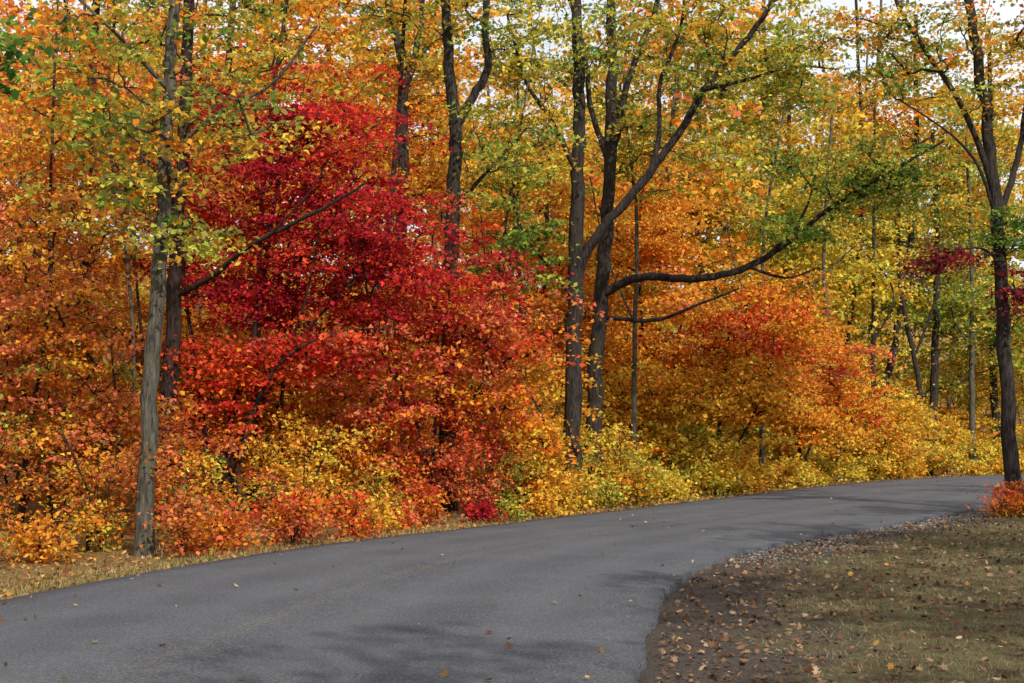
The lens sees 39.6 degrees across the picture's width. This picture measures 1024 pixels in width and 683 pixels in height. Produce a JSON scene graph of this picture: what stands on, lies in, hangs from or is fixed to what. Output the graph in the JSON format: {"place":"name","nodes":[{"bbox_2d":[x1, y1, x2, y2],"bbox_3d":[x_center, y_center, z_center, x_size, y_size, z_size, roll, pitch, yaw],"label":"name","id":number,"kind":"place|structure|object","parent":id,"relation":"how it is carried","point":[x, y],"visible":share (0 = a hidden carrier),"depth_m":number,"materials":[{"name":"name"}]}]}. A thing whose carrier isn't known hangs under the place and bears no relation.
{"place":"outdoors","nodes":[
{"label":"outdoors","id":0,"kind":"place"},
{"bbox_2d":[0,474,1023,682],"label":"road","id":1,"kind":"structure","parent":0,"point":[216,625],"depth_m":13.06,"materials":[{"name":"grey asphalt"}]},
{"bbox_2d":[0,255,1023,682],"bbox_3d":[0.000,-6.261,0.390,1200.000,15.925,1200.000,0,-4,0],"label":"ground","id":2,"kind":"structure","parent":0,"point":[654,659],"depth_m":13.10,"materials":[{"name":"brown soil"}]},
{"bbox_2d":[0,12,74,103],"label":"oak tree","id":3,"kind":"object","parent":2,"relation":"on","point":[10,50],"visible":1,"depth_m":12.55,"materials":[{"name":"green plant"}]},
{"bbox_2d":[0,504,104,565],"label":"shrub","id":4,"kind":"object","parent":2,"relation":"on","point":[25,541],"visible":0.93,"depth_m":17.46,"materials":[{"name":"brown plant"}]},
{"bbox_2d":[0,118,173,495],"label":"maple tree","id":5,"kind":"object","parent":2,"relation":"on","point":[57,168],"visible":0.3,"depth_m":23.94,"materials":[{"name":"brown plant"}]},
{"bbox_2d":[0,0,176,521],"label":"young tree","id":6,"kind":"object","parent":2,"relation":"on","point":[45,136],"visible":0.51,"depth_m":23.72,"materials":[{"name":"brown plant"}]},
{"bbox_2d":[0,187,187,531],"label":"maple tree","id":7,"kind":"object","parent":2,"relation":"on","point":[69,338],"visible":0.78,"depth_m":21.38,"materials":[{"name":"brown plant"}]},
{"bbox_2d":[9,0,179,358],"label":"young tree","id":8,"kind":"object","parent":2,"relation":"on","point":[115,65],"visible":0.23,"depth_m":30.35,"materials":[{"name":"orange plant"}]},
{"bbox_2d":[0,384,198,533],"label":"shrub","id":9,"kind":"object","parent":2,"relation":"on","point":[79,492],"visible":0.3,"depth_m":20.89,"materials":[{"name":"brown plant"}]},
{"bbox_2d":[0,291,198,513],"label":"sapling","id":10,"kind":"object","parent":2,"relation":"on","point":[108,302],"visible":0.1,"depth_m":25.22,"materials":[{"name":"orange plant"}]},
{"bbox_2d":[45,490,163,553],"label":"shrub","id":11,"kind":"object","parent":2,"relation":"on","point":[106,525],"visible":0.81,"depth_m":18.73,"materials":[{"name":"yellow plant"}]},
{"bbox_2d":[14,411,195,550],"bbox_3d":[-5.405,1.926,19.013,2.290,2.008,2.401,0,-4,0],"label":"shrub","id":12,"kind":"object","parent":2,"relation":"on","point":[100,476],"visible":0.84,"depth_m":18.88,"materials":[{"name":"brown plant"}]},
{"bbox_2d":[10,333,203,537],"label":"maple tree","id":13,"kind":"object","parent":2,"relation":"on","point":[117,403],"visible":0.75,"depth_m":20.73,"materials":[{"name":"brown plant"}]},
{"bbox_2d":[2,108,231,531],"bbox_3d":[-6.367,-0.418,22.680,3.585,7.155,3.682,-3,-5,41],"label":"young tree","id":14,"kind":"object","parent":2,"relation":"on","point":[103,192],"visible":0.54,"depth_m":22.68,"materials":[{"name":"orange plant"}]},
{"bbox_2d":[0,0,305,505],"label":"oak tree","id":15,"kind":"object","parent":2,"relation":"on","point":[21,119],"visible":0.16,"depth_m":28.19,"materials":[{"name":"brown plant"}]},
{"bbox_2d":[89,194,244,478],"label":"sapling","id":16,"kind":"object","parent":2,"relation":"on","point":[144,298],"visible":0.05,"depth_m":35.95,"materials":[{"name":"orange plant"}]},
{"bbox_2d":[62,317,275,508],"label":"sapling","id":17,"kind":"object","parent":2,"relation":"on","point":[187,367],"visible":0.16,"depth_m":26.77,"materials":[{"name":"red plant"}]},
{"bbox_2d":[0,0,340,556],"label":"oak tree","id":18,"kind":"object","parent":2,"relation":"on","point":[167,147],"visible":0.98,"depth_m":18.47,"materials":[{"name":"yellow plant"}]},
{"bbox_2d":[111,450,246,547],"bbox_3d":[-4.620,2.265,19.815,1.810,1.512,1.721,-2,-4,30],"label":"shrub","id":19,"kind":"object","parent":2,"relation":"on","point":[164,489],"visible":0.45,"depth_m":19.71,"materials":[{"name":"brown plant"}]},
{"bbox_2d":[0,0,366,522],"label":"oak tree","id":20,"kind":"object","parent":2,"relation":"on","point":[174,292],"visible":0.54,"depth_m":24.07,"materials":[{"name":"brown plant"}]},
{"bbox_2d":[134,485,236,560],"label":"shrub","id":21,"kind":"object","parent":2,"relation":"on","point":[197,548],"visible":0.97,"depth_m":18.17,"materials":[{"name":"brown plant"}]},
{"bbox_2d":[114,389,276,520],"bbox_3d":[-5.163,2.034,22.771,2.569,2.546,2.454,-3,-5,44],"label":"shrub","id":22,"kind":"object","parent":2,"relation":"on","point":[192,446],"visible":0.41,"depth_m":22.63,"materials":[{"name":"brown plant"}]},
{"bbox_2d":[154,449,265,531],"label":"shrub","id":23,"kind":"object","parent":2,"relation":"on","point":[207,482],"visible":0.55,"depth_m":21.73,"materials":[{"name":"yellow plant"}]},
{"bbox_2d":[165,490,280,554],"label":"shrub","id":24,"kind":"object","parent":2,"relation":"on","point":[232,523],"visible":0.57,"depth_m":19.25,"materials":[{"name":"brown plant"}]},
{"bbox_2d":[78,0,393,493],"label":"oak tree","id":25,"kind":"object","parent":2,"relation":"on","point":[313,12],"visible":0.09,"depth_m":33.10,"materials":[{"name":"orange plant"}]},
{"bbox_2d":[130,255,345,495],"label":"sapling","id":26,"kind":"object","parent":2,"relation":"on","point":[271,410],"visible":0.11,"depth_m":28.53,"materials":[{"name":"red plant"}]},
{"bbox_2d":[156,0,371,510],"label":"young tree","id":27,"kind":"object","parent":2,"relation":"on","point":[316,81],"visible":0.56,"depth_m":27.53,"materials":[{"name":"orange plant"}]},
{"bbox_2d":[44,59,491,517],"bbox_3d":[-4.361,-0.882,25.105,7.993,8.391,5.078,0,-4,0],"label":"red maple tree","id":28,"kind":"object","parent":2,"relation":"on","point":[364,237],"visible":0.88,"depth_m":24.76,"materials":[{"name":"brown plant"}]},
{"bbox_2d":[217,397,350,507],"bbox_3d":[-3.986,2.094,24.900,2.396,2.292,2.465,0,-4,0],"label":"shrub","id":29,"kind":"object","parent":2,"relation":"on","point":[293,441],"visible":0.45,"depth_m":24.93,"materials":[{"name":"yellow plant"}]},
{"bbox_2d":[233,468,366,547],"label":"shrub","id":30,"kind":"object","parent":2,"relation":"on","point":[296,515],"visible":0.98,"depth_m":20.02,"materials":[{"name":"brown plant"}]},
{"bbox_2d":[261,476,350,541],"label":"shrub","id":31,"kind":"object","parent":2,"relation":"on","point":[317,491],"visible":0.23,"depth_m":21.07,"materials":[{"name":"brown plant"}]},
{"bbox_2d":[224,407,396,522],"bbox_3d":[-3.310,2.126,23.075,2.706,2.146,2.109,1,-4,-15],"label":"shrub","id":32,"kind":"object","parent":2,"relation":"on","point":[283,467],"visible":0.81,"depth_m":22.95,"materials":[{"name":"yellow plant"}]},
{"bbox_2d":[226,270,411,498],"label":"sapling","id":33,"kind":"object","parent":2,"relation":"on","point":[301,396],"visible":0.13,"depth_m":29.02,"materials":[{"name":"red plant"}]},
{"bbox_2d":[273,408,399,514],"bbox_3d":[-2.836,2.316,26.454,1.872,2.127,2.757,-2,-4,32],"label":"shrub","id":34,"kind":"object","parent":2,"relation":"on","point":[343,473],"visible":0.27,"depth_m":26.19,"materials":[{"name":"brown plant"}]},
{"bbox_2d":[243,176,441,485],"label":"sapling","id":35,"kind":"object","parent":2,"relation":"on","point":[363,286],"visible":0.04,"depth_m":37.81,"materials":[{"name":"red plant"}]},
{"bbox_2d":[304,487,397,539],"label":"shrub","id":36,"kind":"object","parent":2,"relation":"on","point":[355,513],"visible":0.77,"depth_m":21.44,"materials":[{"name":"brown plant"}]},
{"bbox_2d":[311,371,438,493],"bbox_3d":[-2.770,2.044,28.292,2.983,2.939,3.112,0,-4,0],"label":"shrub","id":37,"kind":"object","parent":2,"relation":"on","point":[386,445],"visible":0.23,"depth_m":28.29,"materials":[{"name":"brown plant"}]},
{"bbox_2d":[344,489,412,533],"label":"shrub","id":38,"kind":"object","parent":2,"relation":"on","point":[384,512],"visible":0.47,"depth_m":22.56,"materials":[{"name":"yellow plant"}]},
{"bbox_2d":[331,460,429,523],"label":"shrub","id":39,"kind":"object","parent":2,"relation":"on","point":[372,491],"visible":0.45,"depth_m":24.08,"materials":[{"name":"yellow plant"}]},
{"bbox_2d":[324,424,437,518],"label":"shrub","id":40,"kind":"object","parent":2,"relation":"on","point":[364,458],"visible":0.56,"depth_m":25.57,"materials":[{"name":"brown plant"}]},
{"bbox_2d":[251,0,515,495],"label":"oak tree","id":41,"kind":"object","parent":2,"relation":"on","point":[415,105],"visible":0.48,"depth_m":33.63,"materials":[{"name":"orange plant"}]},
{"bbox_2d":[287,303,492,497],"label":"sapling","id":42,"kind":"object","parent":2,"relation":"on","point":[384,374],"visible":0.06,"depth_m":30.56,"materials":[{"name":"red plant"}]},
{"bbox_2d":[300,0,523,496],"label":"young tree","id":43,"kind":"object","parent":2,"relation":"on","point":[403,19],"visible":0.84,"depth_m":28.82,"materials":[{"name":"brown plant"}]},
{"bbox_2d":[385,499,440,532],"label":"shrub","id":44,"kind":"object","parent":2,"relation":"on","point":[407,512],"visible":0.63,"depth_m":23.38,"materials":[{"name":"brown plant"}]},
{"bbox_2d":[376,471,461,526],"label":"shrub","id":45,"kind":"object","parent":2,"relation":"on","point":[428,500],"visible":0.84,"depth_m":24.16,"materials":[{"name":"brown plant"}]},
{"bbox_2d":[383,404,496,516],"bbox_3d":[-1.360,2.268,26.226,2.265,2.252,1.649,-3,-5,41],"label":"shrub","id":46,"kind":"object","parent":2,"relation":"on","point":[448,457],"visible":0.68,"depth_m":26.05,"materials":[{"name":"brown plant"}]},
{"bbox_2d":[257,189,625,515],"bbox_3d":[-1.512,0.267,26.721,6.365,6.285,5.263,1,-4,-20],"label":"red maple tree","id":47,"kind":"object","parent":2,"relation":"on","point":[476,314],"visible":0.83,"depth_m":26.43,"materials":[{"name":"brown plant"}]},
{"bbox_2d":[324,0,608,511],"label":"oak tree","id":48,"kind":"object","parent":2,"relation":"on","point":[457,115],"visible":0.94,"depth_m":28.21,"materials":[{"name":"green plant"}]},
{"bbox_2d":[422,419,536,504],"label":"shrub","id":49,"kind":"object","parent":2,"relation":"on","point":[489,483],"visible":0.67,"depth_m":27.19,"materials":[{"name":"brown plant"}]},
{"bbox_2d":[448,487,514,524],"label":"shrub","id":50,"kind":"object","parent":2,"relation":"on","point":[487,513],"visible":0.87,"depth_m":25.03,"materials":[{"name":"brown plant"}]},
{"bbox_2d":[390,209,593,468],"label":"sapling","id":51,"kind":"object","parent":2,"relation":"on","point":[466,257],"visible":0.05,"depth_m":40.47,"materials":[{"name":"orange plant"}]},
{"bbox_2d":[384,39,601,494],"bbox_3d":[-0.399,-1.443,30.582,4.858,10.186,3.662,0,-4,0],"label":"young tree","id":52,"kind":"object","parent":2,"relation":"on","point":[502,131],"visible":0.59,"depth_m":30.53,"materials":[{"name":"orange plant"}]},
{"bbox_2d":[458,445,549,507],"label":"shrub","id":53,"kind":"object","parent":2,"relation":"on","point":[503,493],"visible":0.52,"depth_m":28.80,"materials":[{"name":"brown plant"}]},
{"bbox_2d":[487,495,534,521],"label":"shrub","id":54,"kind":"object","parent":2,"relation":"on","point":[515,509],"visible":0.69,"depth_m":25.64,"materials":[{"name":"yellow plant"}]},
{"bbox_2d":[0,471,1022,599],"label":"grass","id":55,"kind":"structure","parent":2,"relation":"on","point":[158,566],"depth_m":17.85,"materials":[{"name":"plant"}]},
{"bbox_2d":[0,0,1023,477],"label":"distant forest","id":56,"kind":"object","parent":2,"relation":"on","point":[592,136],"visible":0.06,"depth_m":48.21,"materials":[{"name":"orange plant"}]},
{"bbox_2d":[0,471,1023,599],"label":"fallen leaves","id":57,"kind":"object","parent":2,"relation":"on","point":[450,520],"visible":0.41,"depth_m":20.68,"materials":[{"name":"orange plant"}]},
{"bbox_2d":[424,82,603,493],"bbox_3d":[0.445,-1.607,35.764,4.368,11.152,4.236,1,-4,-21],"label":"young tree","id":58,"kind":"object","parent":2,"relation":"on","point":[543,187],"visible":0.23,"depth_m":35.70,"materials":[{"name":"brown plant"}]},
{"bbox_2d":[465,380,607,506],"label":"sapling","id":59,"kind":"object","parent":2,"relation":"on","point":[538,432],"visible":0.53,"depth_m":29.77,"materials":[{"name":"yellow plant"}]},
{"bbox_2d":[457,336,615,499],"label":"sapling","id":60,"kind":"object","parent":2,"relation":"on","point":[538,376],"visible":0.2,"depth_m":32.70,"materials":[{"name":"orange plant"}]},
{"bbox_2d":[409,124,689,481],"bbox_3d":[0.696,-0.804,38.039,7.987,9.842,5.965,1,-4,-14],"label":"maple tree","id":61,"kind":"object","parent":2,"relation":"on","point":[621,254],"visible":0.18,"depth_m":37.92,"materials":[{"name":"orange plant"}]},
{"bbox_2d":[521,484,578,516],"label":"shrub","id":62,"kind":"object","parent":2,"relation":"on","point":[541,502],"visible":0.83,"depth_m":26.79,"materials":[{"name":"yellow plant"}]},
{"bbox_2d":[527,466,602,514],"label":"shrub","id":63,"kind":"object","parent":2,"relation":"on","point":[564,488],"visible":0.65,"depth_m":27.52,"materials":[{"name":"brown plant"}]},
{"bbox_2d":[553,469,615,508],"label":"shrub","id":64,"kind":"object","parent":2,"relation":"on","point":[589,488],"visible":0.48,"depth_m":28.99,"materials":[{"name":"yellow plant"}]},
{"bbox_2d":[589,475,639,507],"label":"shrub","id":65,"kind":"object","parent":2,"relation":"on","point":[610,496],"visible":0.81,"depth_m":29.66,"materials":[{"name":"yellow plant"}]},
{"bbox_2d":[530,219,711,431],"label":"sapling","id":66,"kind":"object","parent":2,"relation":"on","point":[674,330],"visible":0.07,"depth_m":42.81,"materials":[{"name":"orange plant"}]},
{"bbox_2d":[560,371,691,478],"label":"sapling","id":67,"kind":"object","parent":2,"relation":"on","point":[611,413],"visible":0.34,"depth_m":35.78,"materials":[{"name":"orange plant"}]},
{"bbox_2d":[580,420,672,499],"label":"shrub","id":68,"kind":"object","parent":2,"relation":"on","point":[629,450],"visible":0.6,"depth_m":32.45,"materials":[{"name":"yellow plant"}]},
{"bbox_2d":[559,9,696,494],"bbox_3d":[2.692,-2.169,35.138,3.838,12.194,3.612,0,-4,0],"label":"young tree","id":69,"kind":"object","parent":2,"relation":"on","point":[595,95],"visible":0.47,"depth_m":35.31,"materials":[{"name":"yellow plant"}]},
{"bbox_2d":[609,445,668,505],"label":"shrub","id":70,"kind":"object","parent":2,"relation":"on","point":[640,486],"visible":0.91,"depth_m":30.51,"materials":[{"name":"yellow plant"}]},
{"bbox_2d":[535,142,764,456],"bbox_3d":[3.452,-0.593,38.895,5.904,9.516,7.038,-2,-4,32],"label":"maple tree","id":71,"kind":"object","parent":2,"relation":"on","point":[669,224],"visible":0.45,"depth_m":38.33,"materials":[{"name":"orange plant"}]},
{"bbox_2d":[438,0,872,505],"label":"oak tree","id":72,"kind":"object","parent":2,"relation":"on","point":[579,255],"visible":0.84,"depth_m":30.77,"materials":[{"name":"green plant"}]},
{"bbox_2d":[652,463,699,500],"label":"shrub","id":73,"kind":"object","parent":2,"relation":"on","point":[676,485],"visible":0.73,"depth_m":32.82,"materials":[{"name":"yellow plant"}]},
{"bbox_2d":[603,0,820,475],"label":"hickory tree","id":74,"kind":"object","parent":2,"relation":"on","point":[714,196],"visible":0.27,"depth_m":46.08,"materials":[{"name":"yellow plant"}]},
{"bbox_2d":[685,455,751,496],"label":"shrub","id":75,"kind":"object","parent":2,"relation":"on","point":[712,480],"visible":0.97,"depth_m":34.83,"materials":[{"name":"yellow plant"}]},
{"bbox_2d":[584,261,867,495],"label":"maple tree","id":76,"kind":"object","parent":2,"relation":"on","point":[721,385],"visible":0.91,"depth_m":36.70,"materials":[{"name":"brown plant"}]},
{"bbox_2d":[699,452,766,494],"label":"shrub","id":77,"kind":"object","parent":2,"relation":"on","point":[744,477],"visible":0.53,"depth_m":35.67,"materials":[{"name":"yellow plant"}]},
{"bbox_2d":[493,0,982,484],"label":"oak tree","id":78,"kind":"object","parent":2,"relation":"on","point":[607,144],"visible":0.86,"depth_m":33.56,"materials":[{"name":"green plant"}]},
{"bbox_2d":[674,60,826,488],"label":"young tree","id":79,"kind":"object","parent":2,"relation":"on","point":[765,203],"visible":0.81,"depth_m":39.77,"materials":[{"name":"yellow plant"}]},
{"bbox_2d":[765,457,815,488],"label":"shrub","id":80,"kind":"object","parent":2,"relation":"on","point":[789,472],"visible":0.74,"depth_m":39.68,"materials":[{"name":"yellow plant"}]},
{"bbox_2d":[682,17,902,379],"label":"hickory tree","id":81,"kind":"object","parent":2,"relation":"on","point":[792,140],"visible":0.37,"depth_m":48.25,"materials":[{"name":"yellow plant"}]},
{"bbox_2d":[710,299,924,484],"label":"maple tree","id":82,"kind":"object","parent":2,"relation":"on","point":[837,390],"visible":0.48,"depth_m":41.59,"materials":[{"name":"brown plant"}]},
{"bbox_2d":[766,115,895,479],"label":"young tree","id":83,"kind":"object","parent":2,"relation":"on","point":[824,254],"visible":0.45,"depth_m":46.71,"materials":[{"name":"yellow plant"}]},
{"bbox_2d":[656,508,1023,682],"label":"fallen leaves","id":84,"kind":"object","parent":2,"relation":"on","point":[713,676],"visible":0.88,"depth_m":13.21,"materials":[{"name":"brown plant"}]},
{"bbox_2d":[777,324,905,476],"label":"sapling","id":85,"kind":"object","parent":2,"relation":"on","point":[847,448],"visible":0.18,"depth_m":46.37,"materials":[{"name":"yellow plant"}]},
{"bbox_2d":[833,453,872,481],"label":"shrub","id":86,"kind":"object","parent":2,"relation":"on","point":[856,472],"visible":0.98,"depth_m":44.63,"materials":[{"name":"yellow plant"}]},
{"bbox_2d":[754,0,962,474],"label":"hickory tree","id":87,"kind":"object","parent":2,"relation":"on","point":[855,304],"visible":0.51,"depth_m":50.12,"materials":[{"name":"yellow plant"}]},
{"bbox_2d":[721,504,1022,563],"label":"gravel","id":88,"kind":"structure","parent":2,"relation":"on","point":[822,541],"depth_m":21.27,"materials":[{"name":"stone"}]},
{"bbox_2d":[832,102,913,476],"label":"young tree","id":89,"kind":"object","parent":2,"relation":"on","point":[873,335],"visible":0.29,"depth_m":49.21,"materials":[{"name":"yellow plant"}]},
{"bbox_2d":[855,456,901,480],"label":"shrub","id":90,"kind":"object","parent":2,"relation":"on","point":[873,467],"visible":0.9,"depth_m":46.13,"materials":[{"name":"yellow plant"}]},
{"bbox_2d":[775,0,1023,512],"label":"oak tree","id":91,"kind":"object","parent":2,"relation":"on","point":[998,242],"visible":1,"depth_m":28.04,"materials":[{"name":"yellow plant"}]},
{"bbox_2d":[778,4,1023,462],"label":"hickory tree","id":92,"kind":"object","parent":2,"relation":"on","point":[895,341],"visible":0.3,"depth_m":52.34,"materials":[{"name":"yellow plant"}]},
{"bbox_2d":[845,142,962,474],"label":"young tree","id":93,"kind":"object","parent":2,"relation":"on","point":[913,356],"visible":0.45,"depth_m":50.97,"materials":[{"name":"yellow plant"}]},
{"bbox_2d":[847,383,961,478],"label":"sapling","id":94,"kind":"object","parent":2,"relation":"on","point":[907,422],"visible":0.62,"depth_m":47.06,"materials":[{"name":"yellow plant"}]},
{"bbox_2d":[881,385,965,469],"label":"sapling","id":95,"kind":"object","parent":2,"relation":"on","point":[928,432],"visible":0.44,"depth_m":49.87,"materials":[{"name":"yellow plant"}]},
{"bbox_2d":[838,100,1023,462],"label":"hickory tree","id":96,"kind":"object","parent":2,"relation":"on","point":[936,385],"visible":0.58,"depth_m":54.18,"materials":[{"name":"yellow plant"}]},
{"bbox_2d":[887,304,1023,463],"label":"sapling","id":97,"kind":"object","parent":2,"relation":"on","point":[965,407],"visible":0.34,"depth_m":57.34,"materials":[{"name":"yellow plant"}]},
{"bbox_2d":[894,29,1023,452],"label":"hickory tree","id":98,"kind":"object","parent":2,"relation":"on","point":[1010,157],"visible":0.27,"depth_m":57.10,"materials":[{"name":"yellow plant"}]},
{"bbox_2d":[933,421,1000,472],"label":"shrub","id":99,"kind":"object","parent":2,"relation":"on","point":[967,453],"visible":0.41,"depth_m":53.20,"materials":[{"name":"yellow plant"}]},
{"bbox_2d":[927,131,1023,464],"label":"young tree","id":100,"kind":"object","parent":2,"relation":"on","point":[972,427],"visible":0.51,"depth_m":53.66,"materials":[{"name":"yellow plant"}]},
{"bbox_2d":[946,278,1023,455],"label":"sapling","id":101,"kind":"object","parent":2,"relation":"on","point":[1018,393],"visible":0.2,"depth_m":57.42,"materials":[{"name":"yellow plant"}]},
{"bbox_2d":[965,480,1023,517],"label":"shrub","id":102,"kind":"object","parent":2,"relation":"on","point":[999,506],"visible":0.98,"depth_m":26.42,"materials":[{"name":"brown plant"}]},
{"bbox_2d":[0,0,1023,291],"label":"sky","id":103,"kind":"structure","parent":0,"point":[1007,12],"materials":[{"name":"white"}]},
{"bbox_2d":[702,514,1023,682],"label":"grass","id":104,"kind":"structure","parent":0,"point":[937,595],"depth_m":12.39,"materials":[{"name":"green plant"}]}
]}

